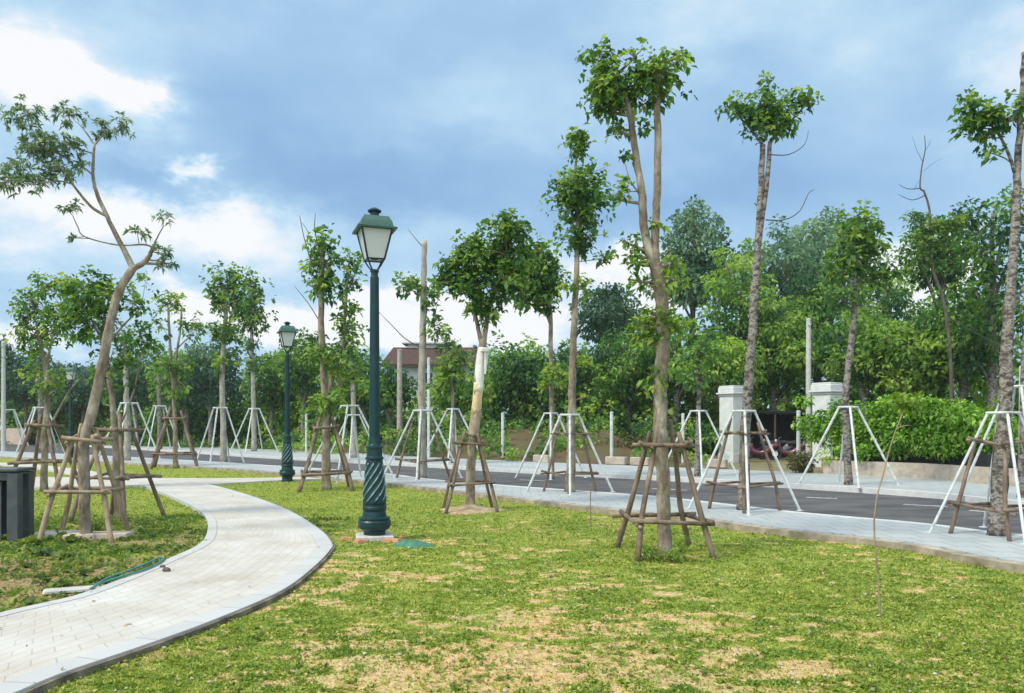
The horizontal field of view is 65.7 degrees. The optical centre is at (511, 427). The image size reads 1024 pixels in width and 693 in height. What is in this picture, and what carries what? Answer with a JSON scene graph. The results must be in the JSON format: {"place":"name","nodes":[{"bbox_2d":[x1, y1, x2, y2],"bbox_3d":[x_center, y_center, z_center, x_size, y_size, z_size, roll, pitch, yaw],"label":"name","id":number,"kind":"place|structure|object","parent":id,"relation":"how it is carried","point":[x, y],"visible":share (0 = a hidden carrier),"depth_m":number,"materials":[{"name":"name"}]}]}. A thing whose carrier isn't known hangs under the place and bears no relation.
{"place":"outdoors","nodes":[
{"label":"outdoors","id":0,"kind":"place"},
{"bbox_2d":[0,481,315,683],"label":"curved path","id":1,"kind":"structure","parent":0,"point":[266,546],"depth_m":7.19,"materials":[{"name":"concrete"}]},
{"bbox_2d":[34,477,320,489],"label":"cross path","id":2,"kind":"structure","parent":0,"point":[211,481],"depth_m":22.41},
{"bbox_2d":[0,459,607,515],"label":"lawn","id":3,"kind":"structure","parent":0,"point":[413,493],"depth_m":17.31,"materials":[{"name":"plant"}]},
{"bbox_2d":[7,416,77,487],"bbox_3d":[-11.403,0.654,19.384,1.377,1.914,1.367,0,0,-5],"label":"support","id":4,"kind":"object","parent":3,"relation":"on","point":[35,461],"visible":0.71,"depth_m":19.12,"materials":[{"name":"brown wood"}]},
{"bbox_2d":[0,268,91,490],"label":"young tree","id":5,"kind":"object","parent":3,"relation":"on","point":[39,351],"visible":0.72,"depth_m":19.32,"materials":[{"name":"green plant"}]},
{"bbox_2d":[101,354,170,445],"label":"woodland tree","id":6,"kind":"object","parent":3,"relation":"on","point":[141,394],"visible":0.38,"depth_m":60.93,"materials":[{"name":"green plant"}]},
{"bbox_2d":[149,406,198,468],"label":"support","id":7,"kind":"object","parent":3,"relation":"on","point":[157,453],"visible":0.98,"depth_m":30.09,"materials":[{"name":"brown wood"}]},
{"bbox_2d":[148,289,212,467],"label":"young tree","id":8,"kind":"object","parent":3,"relation":"on","point":[173,371],"visible":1,"depth_m":30.40,"materials":[{"name":"green plant"}]},
{"bbox_2d":[143,349,228,446],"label":"woodland tree","id":9,"kind":"object","parent":3,"relation":"on","point":[186,407],"visible":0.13,"depth_m":58.96,"materials":[{"name":"green plant"}]},
{"bbox_2d":[277,321,297,481],"bbox_3d":[-6.418,-0.748,22.650,0.536,4.575,0.536,0,0,-24],"label":"street lamp","id":10,"kind":"object","parent":3,"relation":"on","point":[287,332],"visible":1,"depth_m":22.56,"materials":[{"name":"metal"}]},
{"bbox_2d":[297,415,354,492],"bbox_3d":[-4.663,0.609,19.795,1.388,2.004,1.444,0,0,-15],"label":"support","id":11,"kind":"object","parent":3,"relation":"on","point":[346,471],"visible":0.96,"depth_m":19.45,"materials":[{"name":"brown wood"}]},
{"bbox_2d":[295,214,369,489],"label":"young tree","id":12,"kind":"object","parent":3,"relation":"on","point":[325,404],"visible":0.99,"depth_m":19.73,"materials":[{"name":"green plant"}]},
{"bbox_2d":[442,431,498,513],"bbox_3d":[-0.786,0.779,14.755,1.032,1.648,1.000,0,0,-8],"label":"support","id":13,"kind":"object","parent":3,"relation":"on","point":[485,481],"visible":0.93,"depth_m":14.53,"materials":[{"name":"brown wood"}]},
{"bbox_2d":[440,504,505,514],"bbox_3d":[-0.817,1.485,14.727,1.238,0.130,1.248,0,0,30],"label":"sand mound","id":14,"kind":"object","parent":3,"relation":"on","point":[465,509],"visible":0.85,"depth_m":14.50,"materials":[{"name":"sand"}]},
{"bbox_2d":[428,207,540,504],"bbox_3d":[-0.482,-1.251,14.859,2.084,5.694,1.493,0,0,0],"label":"wrapped tree","id":15,"kind":"object","parent":14,"relation":"on","point":[500,260],"visible":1,"depth_m":14.66,"materials":[{"name":"green plant"}]},
{"bbox_2d":[297,429,702,467],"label":"embankment","id":16,"kind":"structure","parent":0,"point":[519,439],"depth_m":36.73,"materials":[{"name":"soil"}]},
{"bbox_2d":[382,429,680,454],"bbox_3d":[-0.503,0.880,41.137,19.107,2.003,3.281,0,0,36],"label":"dry scrub","id":17,"kind":"object","parent":16,"relation":"on","point":[628,442],"visible":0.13,"depth_m":36.36,"materials":[{"name":"brown plant"}]},
{"bbox_2d":[0,463,1023,692],"bbox_3d":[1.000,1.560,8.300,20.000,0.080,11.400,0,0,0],"label":"lawn","id":18,"kind":"structure","parent":0,"point":[375,675],"depth_m":6.73,"materials":[{"name":"plant"}]},
{"bbox_2d":[0,467,36,541],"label":"metal bin","id":19,"kind":"object","parent":18,"relation":"on","point":[17,502],"visible":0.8,"depth_m":10.82,"materials":[{"name":"metal"}]},
{"bbox_2d":[37,423,129,542],"bbox_3d":[-5.896,0.771,10.956,1.015,1.666,1.051,0,0,-12],"label":"support","id":20,"kind":"object","parent":18,"relation":"on","point":[70,488],"visible":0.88,"depth_m":10.78,"materials":[{"name":"brown wood"}]},
{"bbox_2d":[0,94,179,534],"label":"leaning tree","id":21,"kind":"object","parent":18,"relation":"on","point":[42,152],"visible":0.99,"depth_m":10.89,"materials":[{"name":"green plant"}]},
{"bbox_2d":[36,264,170,519],"bbox_3d":[-6.856,-0.579,13.207,1.924,4.338,1.282,0,0,20],"label":"young tree","id":22,"kind":"object","parent":18,"relation":"on","point":[93,295],"visible":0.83,"depth_m":13.27,"materials":[{"name":"green plant"}]},
{"bbox_2d":[0,525,206,604],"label":"tall weeds","id":23,"kind":"object","parent":18,"relation":"on","point":[60,582],"visible":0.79,"depth_m":8.95,"materials":[{"name":"plant"}]},
{"bbox_2d":[0,481,216,616],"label":"path kerb","id":24,"kind":"structure","parent":18,"relation":"on","point":[210,519],"depth_m":9.05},
{"bbox_2d":[69,413,166,522],"bbox_3d":[-6.626,0.678,13.347,1.170,1.851,1.164,0,0,10],"label":"support","id":25,"kind":"object","parent":18,"relation":"on","point":[123,476],"visible":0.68,"depth_m":13.17,"materials":[{"name":"brown wood"}]},
{"bbox_2d":[0,481,332,692],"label":"path kerb","id":26,"kind":"structure","parent":18,"relation":"on","point":[291,577],"depth_m":6.09,"materials":[{"name":"concrete"}]},
{"bbox_2d":[0,516,349,605],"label":"weeds","id":27,"kind":"object","parent":18,"relation":"on","point":[158,547],"visible":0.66,"depth_m":10.09,"materials":[{"name":"plant"}]},
{"bbox_2d":[21,515,334,692],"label":"path haunch","id":28,"kind":"object","parent":18,"relation":"on","point":[60,680],"visible":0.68,"depth_m":5.57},
{"bbox_2d":[356,532,393,541],"bbox_3d":[-1.884,1.505,10.871,0.500,0.090,0.500,0,0,-12],"label":"concrete footing","id":29,"kind":"object","parent":18,"relation":"on","point":[360,535],"visible":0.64,"depth_m":10.65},
{"bbox_2d":[352,207,397,535],"bbox_3d":[-1.884,-0.728,10.871,0.536,4.575,0.536,0,0,-20],"label":"street lamp","id":30,"kind":"object","parent":29,"relation":"on","point":[374,231],"visible":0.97,"depth_m":10.78,"materials":[{"name":"metal"}]},
{"bbox_2d":[0,489,1023,692],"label":"fallen leaves","id":31,"kind":"object","parent":18,"relation":"on","point":[612,639],"visible":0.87,"depth_m":5.45,"materials":[{"name":"brown plant"}]},
{"bbox_2d":[13,492,1015,692],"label":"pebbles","id":32,"kind":"object","parent":18,"relation":"on","point":[553,664],"visible":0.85,"depth_m":5.85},
{"bbox_2d":[50,503,1023,692],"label":"clover","id":33,"kind":"object","parent":18,"relation":"on","point":[856,671],"visible":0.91,"depth_m":5.59,"materials":[{"name":"green plant"}]},
{"bbox_2d":[574,33,697,553],"bbox_3d":[1.523,-1.580,9.680,1.558,6.348,0.946,0,0,0],"label":"tree","id":34,"kind":"object","parent":18,"relation":"on","point":[610,90],"visible":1,"depth_m":9.64,"materials":[{"name":"green plant"}]},
{"bbox_2d":[612,419,717,561],"bbox_3d":[1.857,0.747,9.699,1.091,1.715,1.075,0,0,-6],"label":"tree support","id":35,"kind":"object","parent":18,"relation":"on","point":[704,523],"visible":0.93,"depth_m":9.48,"materials":[{"name":"brown wood"}]},
{"bbox_2d":[632,533,697,563],"bbox_3d":[1.780,1.413,9.173,0.756,0.415,0.470,0,0,19],"label":"weed tuft","id":36,"kind":"object","parent":18,"relation":"on","point":[656,556],"visible":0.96,"depth_m":9.13,"materials":[{"name":"green plant"}]},
{"bbox_2d":[873,391,929,616],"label":"sapling","id":37,"kind":"object","parent":18,"relation":"on","point":[913,403],"visible":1,"depth_m":6.50,"materials":[{"name":"green wood"}]},
{"bbox_2d":[0,444,1023,533],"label":"road","id":38,"kind":"structure","parent":0,"point":[888,507],"depth_m":18.27,"materials":[{"name":"asphalt"}]},
{"bbox_2d":[0,451,1022,535],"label":"kerb","id":39,"kind":"structure","parent":38,"relation":"on","point":[688,500],"depth_m":14.09,"materials":[{"name":"concrete"}]},
{"bbox_2d":[48,443,1023,507],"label":"kerb","id":40,"kind":"structure","parent":38,"relation":"on","point":[939,495],"depth_m":21.79,"materials":[{"name":"concrete"}]},
{"bbox_2d":[0,452,1023,562],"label":"pavement","id":41,"kind":"structure","parent":0,"point":[978,543],"depth_m":12.59,"materials":[{"name":"concrete"}]},
{"bbox_2d":[112,325,141,460],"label":"street tree","id":42,"kind":"object","parent":41,"relation":"on","point":[126,349],"visible":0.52,"depth_m":34.93,"materials":[{"name":"green plant"}]},
{"bbox_2d":[198,260,250,461],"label":"street tree","id":43,"kind":"object","parent":41,"relation":"on","point":[221,300],"visible":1,"depth_m":33.12,"materials":[{"name":"green plant"}]},
{"bbox_2d":[305,405,397,483],"bbox_3d":[-4.442,0.414,21.700,1.895,2.078,1.895,0,0,-42],"label":"steel tree brace","id":44,"kind":"object","parent":41,"relation":"on","point":[344,427],"visible":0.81,"depth_m":21.66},
{"bbox_2d":[379,229,464,477],"bbox_3d":[-2.729,-2.133,23.003,2.754,7.260,1.087,0,0,0],"label":"topped tree","id":45,"kind":"object","parent":41,"relation":"on","point":[421,293],"visible":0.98,"depth_m":22.86,"materials":[{"name":"green plant"}]},
{"bbox_2d":[395,421,449,478],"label":"support","id":46,"kind":"object","parent":41,"relation":"on","point":[401,459],"visible":0.8,"depth_m":22.90,"materials":[{"name":"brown wood"}]},
{"bbox_2d":[384,409,463,479],"bbox_3d":[-2.600,0.464,22.938,1.705,1.977,1.705,0,0,-44],"label":"steel tree brace","id":47,"kind":"object","parent":41,"relation":"on","point":[419,434],"visible":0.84,"depth_m":22.90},
{"bbox_2d":[0,457,1023,573],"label":"pavement edging","id":48,"kind":"object","parent":41,"relation":"on","point":[992,563],"visible":0.53,"depth_m":11.45,"materials":[{"name":"concrete"}]},
{"bbox_2d":[505,229,571,478],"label":"street tree","id":49,"kind":"object","parent":41,"relation":"on","point":[544,271],"visible":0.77,"depth_m":22.76,"materials":[{"name":"green plant"}]},
{"bbox_2d":[540,421,598,493],"bbox_3d":[1.301,0.670,17.876,1.045,1.661,1.026,0,0,-40],"label":"tree support","id":50,"kind":"object","parent":41,"relation":"on","point":[556,433],"visible":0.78,"depth_m":17.83,"materials":[{"name":"brown wood"}]},
{"bbox_2d":[525,414,615,495],"bbox_3d":[1.301,0.568,17.876,1.458,1.766,1.458,0,0,-41],"label":"steel tree brace","id":51,"kind":"object","parent":41,"relation":"on","point":[591,444],"visible":0.97,"depth_m":17.82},
{"bbox_2d":[537,126,619,491],"bbox_3d":[1.573,-2.595,17.986,1.822,8.189,1.590,0,0,-12],"label":"street tree","id":52,"kind":"object","parent":41,"relation":"on","point":[581,202],"visible":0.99,"depth_m":17.80,"materials":[{"name":"green plant"}]},
{"bbox_2d":[704,418,783,513],"bbox_3d":[4.072,0.661,13.936,1.054,1.675,0.997,0,0,-28],"label":"tree support","id":53,"kind":"object","parent":41,"relation":"on","point":[774,483],"visible":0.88,"depth_m":13.79,"materials":[{"name":"brown wood"}]},
{"bbox_2d":[685,410,803,515],"bbox_3d":[4.072,0.568,13.935,1.420,1.763,1.420,0,0,-33],"label":"steel tree brace","id":54,"kind":"object","parent":41,"relation":"on","point":[746,461],"visible":0.86,"depth_m":13.80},
{"bbox_2d":[714,70,825,509],"bbox_3d":[4.558,-2.396,13.991,1.863,7.778,1.030,0,0,0],"label":"street tree","id":55,"kind":"object","parent":41,"relation":"on","point":[758,118],"visible":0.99,"depth_m":13.88,"materials":[{"name":"green plant"}]},
{"bbox_2d":[925,411,1023,544],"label":"steel tree brace","id":56,"kind":"object","parent":41,"relation":"on","point":[1007,413],"visible":0.97,"depth_m":10.67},
{"bbox_2d":[946,433,1023,541],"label":"tree support","id":57,"kind":"object","parent":41,"relation":"on","point":[1005,511],"visible":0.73,"depth_m":10.53,"materials":[{"name":"brown wood"}]},
{"bbox_2d":[947,52,1023,536],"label":"street tree","id":58,"kind":"object","parent":41,"relation":"on","point":[994,117],"visible":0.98,"depth_m":10.58,"materials":[{"name":"grey plant"}]},
{"bbox_2d":[0,0,1023,425],"label":"sky","id":59,"kind":"structure","parent":0,"point":[250,118],"materials":[{"name":"blue"}]},
{"bbox_2d":[233,442,820,472],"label":"bank","id":60,"kind":"structure","parent":0,"point":[757,463],"depth_m":31.76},
{"bbox_2d":[238,349,310,444],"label":"woodland tree","id":61,"kind":"object","parent":60,"relation":"on","point":[268,385],"visible":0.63,"depth_m":55.26,"materials":[{"name":"green plant"}]},
{"bbox_2d":[270,327,337,448],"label":"woodland tree","id":62,"kind":"object","parent":60,"relation":"on","point":[306,371],"visible":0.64,"depth_m":53.23,"materials":[{"name":"green plant"}]},
{"bbox_2d":[315,348,396,445],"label":"woodland tree","id":63,"kind":"object","parent":60,"relation":"on","point":[364,375],"visible":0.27,"depth_m":49.32,"materials":[{"name":"green plant"}]},
{"bbox_2d":[355,368,417,442],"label":"woodland tree","id":64,"kind":"object","parent":60,"relation":"on","point":[388,391],"visible":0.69,"depth_m":47.52,"materials":[{"name":"green plant"}]},
{"bbox_2d":[425,371,496,434],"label":"woodland tree","id":65,"kind":"object","parent":60,"relation":"on","point":[462,401],"visible":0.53,"depth_m":43.30,"materials":[{"name":"green plant"}]},
{"bbox_2d":[6,414,1018,464],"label":"undergrowth","id":66,"kind":"object","parent":60,"relation":"on","point":[589,427],"visible":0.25,"depth_m":40.42,"materials":[{"name":"plant"}]},
{"bbox_2d":[474,343,565,424],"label":"woodland tree","id":67,"kind":"object","parent":60,"relation":"on","point":[518,373],"visible":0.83,"depth_m":44.97,"materials":[{"name":"green plant"}]},
{"bbox_2d":[533,339,602,424],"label":"woodland tree","id":68,"kind":"object","parent":60,"relation":"on","point":[561,358],"visible":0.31,"depth_m":45.18,"materials":[{"name":"green plant"}]},
{"bbox_2d":[576,328,669,438],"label":"woodland tree","id":69,"kind":"object","parent":60,"relation":"on","point":[618,378],"visible":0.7,"depth_m":43.14,"materials":[{"name":"green plant"}]},
{"bbox_2d":[632,308,711,454],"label":"woodland tree","id":70,"kind":"object","parent":60,"relation":"on","point":[674,351],"visible":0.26,"depth_m":41.66,"materials":[{"name":"green plant"}]},
{"bbox_2d":[668,334,774,408],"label":"woodland tree","id":71,"kind":"object","parent":60,"relation":"on","point":[725,372],"visible":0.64,"depth_m":37.21,"materials":[{"name":"green plant"}]},
{"bbox_2d":[694,237,791,367],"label":"woodland tree","id":72,"kind":"object","parent":60,"relation":"on","point":[740,304],"visible":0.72,"depth_m":39.41,"materials":[{"name":"green plant"}]},
{"bbox_2d":[723,304,827,414],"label":"woodland tree","id":73,"kind":"object","parent":60,"relation":"on","point":[788,365],"visible":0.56,"depth_m":38.90,"materials":[{"name":"green plant"}]},
{"bbox_2d":[811,309,911,421],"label":"woodland tree","id":74,"kind":"object","parent":60,"relation":"on","point":[866,328],"visible":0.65,"depth_m":35.27,"materials":[{"name":"green plant"}]},
{"bbox_2d":[851,319,957,418],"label":"woodland tree","id":75,"kind":"object","parent":60,"relation":"on","point":[912,379],"visible":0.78,"depth_m":34.11,"materials":[{"name":"green plant"}]},
{"bbox_2d":[833,450,1017,468],"bbox_3d":[12.503,1.115,21.118,0.769,0.850,9.289,0,0,-25],"label":"hedge fence","id":76,"kind":"object","parent":60,"relation":"on","point":[983,460],"visible":0.13,"depth_m":22.45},
{"bbox_2d":[898,135,1003,440],"bbox_3d":[16.655,-4.608,30.066,4.300,12.920,1.414,0,0,0],"label":"bare topped tree","id":77,"kind":"object","parent":60,"relation":"on","point":[963,218],"visible":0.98,"depth_m":29.96,"materials":[{"name":"green plant"}]},
{"bbox_2d":[56,443,1023,500],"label":"pavement","id":78,"kind":"structure","parent":0,"point":[940,486],"depth_m":24.45,"materials":[{"name":"concrete"}]},
{"bbox_2d":[146,338,173,448],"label":"street tree","id":79,"kind":"object","parent":78,"relation":"on","point":[159,420],"visible":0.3,"depth_m":53.89,"materials":[{"name":"green plant"}]},
{"bbox_2d":[228,266,278,450],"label":"street tree","id":80,"kind":"object","parent":78,"relation":"on","point":[251,319],"visible":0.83,"depth_m":48.80,"materials":[{"name":"green plant"}]},
{"bbox_2d":[343,342,369,457],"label":"street tree","id":81,"kind":"object","parent":78,"relation":"on","point":[353,375],"visible":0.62,"depth_m":38.00,"materials":[{"name":"green plant"}]},
{"bbox_2d":[425,339,473,462],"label":"street tree","id":82,"kind":"object","parent":78,"relation":"on","point":[451,374],"visible":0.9,"depth_m":32.33,"materials":[{"name":"green plant"}]},
{"bbox_2d":[674,324,728,475],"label":"street tree","id":83,"kind":"object","parent":78,"relation":"on","point":[703,348],"visible":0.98,"depth_m":23.50,"materials":[{"name":"green plant"}]},
{"bbox_2d":[785,449,818,472],"bbox_3d":[9.226,1.145,25.419,1.080,0.933,0.996,0,0,0],"label":"bush","id":84,"kind":"object","parent":78,"relation":"on","point":[799,464],"visible":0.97,"depth_m":25.28,"materials":[{"name":"green plant"}]},
{"bbox_2d":[796,406,898,488],"bbox_3d":[8.517,0.452,20.093,1.762,2.002,1.762,0,0,-33],"label":"steel tree brace","id":85,"kind":"object","parent":78,"relation":"on","point":[854,446],"visible":0.96,"depth_m":19.98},
{"bbox_2d":[815,200,906,484],"bbox_3d":[8.833,-2.094,20.049,2.281,7.176,1.551,0,0,0],"label":"street tree","id":86,"kind":"object","parent":78,"relation":"on","point":[855,227],"visible":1,"depth_m":20.00,"materials":[{"name":"green plant"}]},
{"bbox_2d":[823,460,1017,485],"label":"stone wall","id":87,"kind":"structure","parent":78,"relation":"on","point":[980,475],"depth_m":22.72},
{"bbox_2d":[790,390,1018,466],"bbox_3d":[11.632,0.065,23.763,2.650,2.386,7.590,0,0,-30],"label":"hedge","id":88,"kind":"object","parent":87,"relation":"on","point":[936,436],"visible":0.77,"depth_m":23.18,"materials":[{"name":"green plant"}]},
{"bbox_2d":[999,291,1023,497],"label":"street tree","id":89,"kind":"object","parent":78,"relation":"on","point":[1021,449],"visible":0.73,"depth_m":16.39,"materials":[{"name":"green plant"}]},
{"label":"ground","id":90,"kind":"structure","parent":0,"visible":0},
{"bbox_2d":[1,342,5,451],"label":"utility pole","id":91,"kind":"object","parent":90,"relation":"on","point":[3,403],"visible":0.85,"depth_m":47.91,"materials":[{"name":"concrete"}]},
{"bbox_2d":[0,353,65,443],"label":"woodland tree","id":92,"kind":"object","parent":90,"relation":"on","point":[16,387],"visible":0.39,"depth_m":70.31,"materials":[{"name":"green plant"}]},
{"bbox_2d":[33,361,131,423],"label":"woodland tree","id":93,"kind":"object","parent":90,"relation":"on","point":[81,392],"visible":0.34,"depth_m":67.94,"materials":[{"name":"green plant"}]},
{"bbox_2d":[170,339,248,447],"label":"woodland tree","id":94,"kind":"object","parent":90,"relation":"on","point":[210,398],"visible":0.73,"depth_m":57.10,"materials":[{"name":"green plant"}]},
{"bbox_2d":[397,349,402,441],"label":"utility pole","id":95,"kind":"object","parent":90,"relation":"on","point":[399,390],"visible":0.85,"depth_m":45.87,"materials":[{"name":"grey concrete"}]},
{"bbox_2d":[381,342,487,420],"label":"house","id":96,"kind":"structure","parent":90,"relation":"on","point":[410,357],"depth_m":62.61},
{"bbox_2d":[0,279,1020,454],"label":"woodland","id":97,"kind":"object","parent":90,"relation":"on","point":[198,421],"visible":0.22,"depth_m":49.96,"materials":[{"name":"plant"}]},
{"bbox_2d":[568,282,651,410],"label":"woodland tree","id":98,"kind":"object","parent":90,"relation":"on","point":[602,319],"visible":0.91,"depth_m":49.08,"materials":[{"name":"green plant"}]},
{"bbox_2d":[642,194,751,452],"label":"woodland tree","id":99,"kind":"object","parent":90,"relation":"on","point":[697,262],"visible":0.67,"depth_m":45.21,"materials":[{"name":"green plant"}]},
{"bbox_2d":[716,385,742,462],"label":"gate pillar","id":100,"kind":"structure","parent":90,"relation":"on","point":[730,397],"depth_m":33.66,"materials":[{"name":"paint"}]},
{"bbox_2d":[715,411,811,456],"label":"open shed","id":101,"kind":"structure","parent":90,"relation":"on","point":[776,426],"depth_m":39.55,"materials":[{"name":"brown wood"}]},
{"bbox_2d":[744,213,843,405],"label":"woodland tree","id":102,"kind":"object","parent":90,"relation":"on","point":[786,263],"visible":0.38,"depth_m":45.22,"materials":[{"name":"green plant"}]},
{"bbox_2d":[806,318,811,456],"bbox_3d":[12.331,-1.462,32.986,0.236,6.203,0.267,0,0,27],"label":"utility pole","id":103,"kind":"object","parent":90,"relation":"on","point":[808,356],"visible":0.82,"depth_m":32.91,"materials":[{"name":"concrete"}]},
{"bbox_2d":[770,268,862,384],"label":"woodland tree","id":104,"kind":"object","parent":90,"relation":"on","point":[820,296],"visible":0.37,"depth_m":41.25,"materials":[{"name":"green plant"}]},
{"bbox_2d":[808,382,842,466],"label":"gate pillar","id":105,"kind":"structure","parent":90,"relation":"on","point":[823,393],"depth_m":29.73,"materials":[{"name":"paint"}]},
{"bbox_2d":[772,205,893,379],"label":"woodland tree","id":106,"kind":"object","parent":90,"relation":"on","point":[820,242],"visible":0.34,"depth_m":50.94,"materials":[{"name":"green plant"}]},
{"bbox_2d":[837,269,934,341],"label":"woodland tree","id":107,"kind":"object","parent":90,"relation":"on","point":[896,298],"visible":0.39,"depth_m":43.20,"materials":[{"name":"green plant"}]},
{"bbox_2d":[889,212,982,404],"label":"woodland tree","id":108,"kind":"object","parent":90,"relation":"on","point":[926,277],"visible":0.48,"depth_m":35.84,"materials":[{"name":"green plant"}]},
{"bbox_2d":[901,285,1014,411],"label":"woodland tree","id":109,"kind":"object","parent":90,"relation":"on","point":[963,381],"visible":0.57,"depth_m":33.66,"materials":[{"name":"green plant"}]},
{"bbox_2d":[948,183,1023,410],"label":"woodland tree","id":110,"kind":"object","parent":90,"relation":"on","point":[989,265],"visible":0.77,"depth_m":31.80,"materials":[{"name":"green plant"}]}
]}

